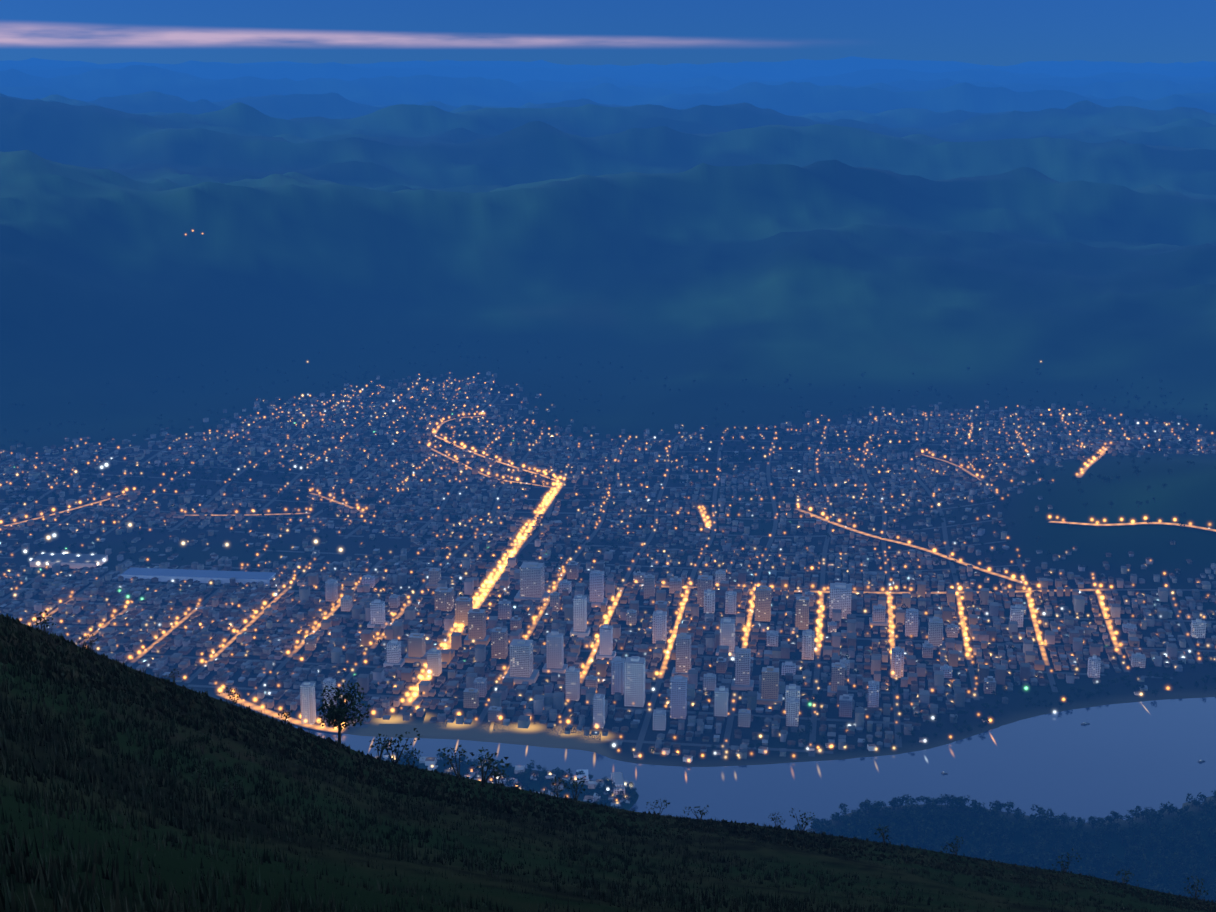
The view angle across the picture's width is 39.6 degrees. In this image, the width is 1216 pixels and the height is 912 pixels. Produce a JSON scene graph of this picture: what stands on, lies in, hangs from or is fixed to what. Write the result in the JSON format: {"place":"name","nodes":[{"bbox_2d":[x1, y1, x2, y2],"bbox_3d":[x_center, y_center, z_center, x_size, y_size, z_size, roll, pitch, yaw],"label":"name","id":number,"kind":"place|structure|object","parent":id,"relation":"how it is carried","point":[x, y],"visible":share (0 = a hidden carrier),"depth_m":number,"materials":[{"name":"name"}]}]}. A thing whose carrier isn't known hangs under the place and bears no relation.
{"place":"outdoors","nodes":[
{"label":"outdoors","id":0,"kind":"place"},
{"bbox_2d":[0,56,1215,900],"bbox_3d":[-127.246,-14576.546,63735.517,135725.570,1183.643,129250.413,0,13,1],"label":"terrain","id":1,"kind":"structure","parent":0,"point":[732,239],"depth_m":5766.05,"materials":[{"name":"green plant"}]},
{"bbox_2d":[376,749,637,808],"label":"island trees","id":2,"kind":"object","parent":1,"relation":"on","point":[556,771],"visible":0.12,"depth_m":2278.93,"materials":[{"name":"green plant"}]},
{"bbox_2d":[30,553,1141,806],"bbox_3d":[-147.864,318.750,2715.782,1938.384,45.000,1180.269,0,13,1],"label":"riverside and depot buildings","id":3,"kind":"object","parent":1,"relation":"on","point":[82,561],"visible":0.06,"depth_m":3148.12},
{"bbox_2d":[0,371,1215,759],"bbox_3d":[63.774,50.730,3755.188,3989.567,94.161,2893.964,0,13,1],"label":"town houses","id":4,"kind":"structure","parent":1,"relation":"on","point":[546,703],"depth_m":3151.34,"materials":[{"name":"grey concrete"}]},
{"bbox_2d":[0,381,1215,758],"bbox_3d":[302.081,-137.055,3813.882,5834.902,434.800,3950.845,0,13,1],"label":"town roads","id":5,"kind":"structure","parent":1,"relation":"on","point":[498,573],"depth_m":3232.62,"materials":[{"name":"grey asphalt"}]},
{"bbox_2d":[0,377,1215,754],"bbox_3d":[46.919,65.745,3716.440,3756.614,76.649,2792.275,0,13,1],"label":"town trees","id":6,"kind":"object","parent":1,"relation":"on","point":[812,699],"visible":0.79,"depth_m":3654.11,"materials":[{"name":"green plant"}]},
{"bbox_2d":[0,340,1215,555],"bbox_3d":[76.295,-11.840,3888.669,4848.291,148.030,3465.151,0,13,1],"label":"trees","id":7,"kind":"object","parent":1,"relation":"on","point":[1138,470],"visible":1,"depth_m":4597.09,"materials":[{"name":"green plant"}]},
{"bbox_2d":[300,561,1206,730],"bbox_3d":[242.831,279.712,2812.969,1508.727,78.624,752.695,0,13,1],"label":"high-rise buildings","id":8,"kind":"structure","parent":1,"relation":"on","point":[628,677],"depth_m":2739.37,"materials":[{"name":"grey concrete"}]},
{"bbox_2d":[793,790,1215,901],"bbox_3d":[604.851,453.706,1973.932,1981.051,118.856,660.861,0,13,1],"label":"bank trees","id":9,"kind":"object","parent":1,"relation":"on","point":[915,813],"visible":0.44,"depth_m":2106.88,"materials":[{"name":"green plant"}]},
{"bbox_2d":[0,613,1215,911],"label":"grassy hillside","id":10,"kind":"structure","parent":0,"point":[840,866],"depth_m":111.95,"materials":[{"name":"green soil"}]},
{"bbox_2d":[317,681,370,747],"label":"crest tree","id":11,"kind":"object","parent":10,"relation":"on","point":[335,716],"visible":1,"depth_m":175.94,"materials":[{"name":"green plant"}]},
{"bbox_2d":[0,610,1207,899],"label":"slope shrubs","id":12,"kind":"object","parent":10,"relation":"on","point":[566,786],"visible":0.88,"depth_m":196.13,"materials":[{"name":"green plant"}]},
{"bbox_2d":[0,0,1215,65],"label":"sky","id":13,"kind":"structure","parent":0,"point":[566,32],"materials":[{"name":"blue"}]},
{"bbox_2d":[294,697,1215,829],"bbox_3d":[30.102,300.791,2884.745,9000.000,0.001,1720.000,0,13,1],"label":"river water","id":14,"kind":"structure","parent":0,"point":[1121,758],"depth_m":2322.93,"materials":[{"name":"blue liquid"}]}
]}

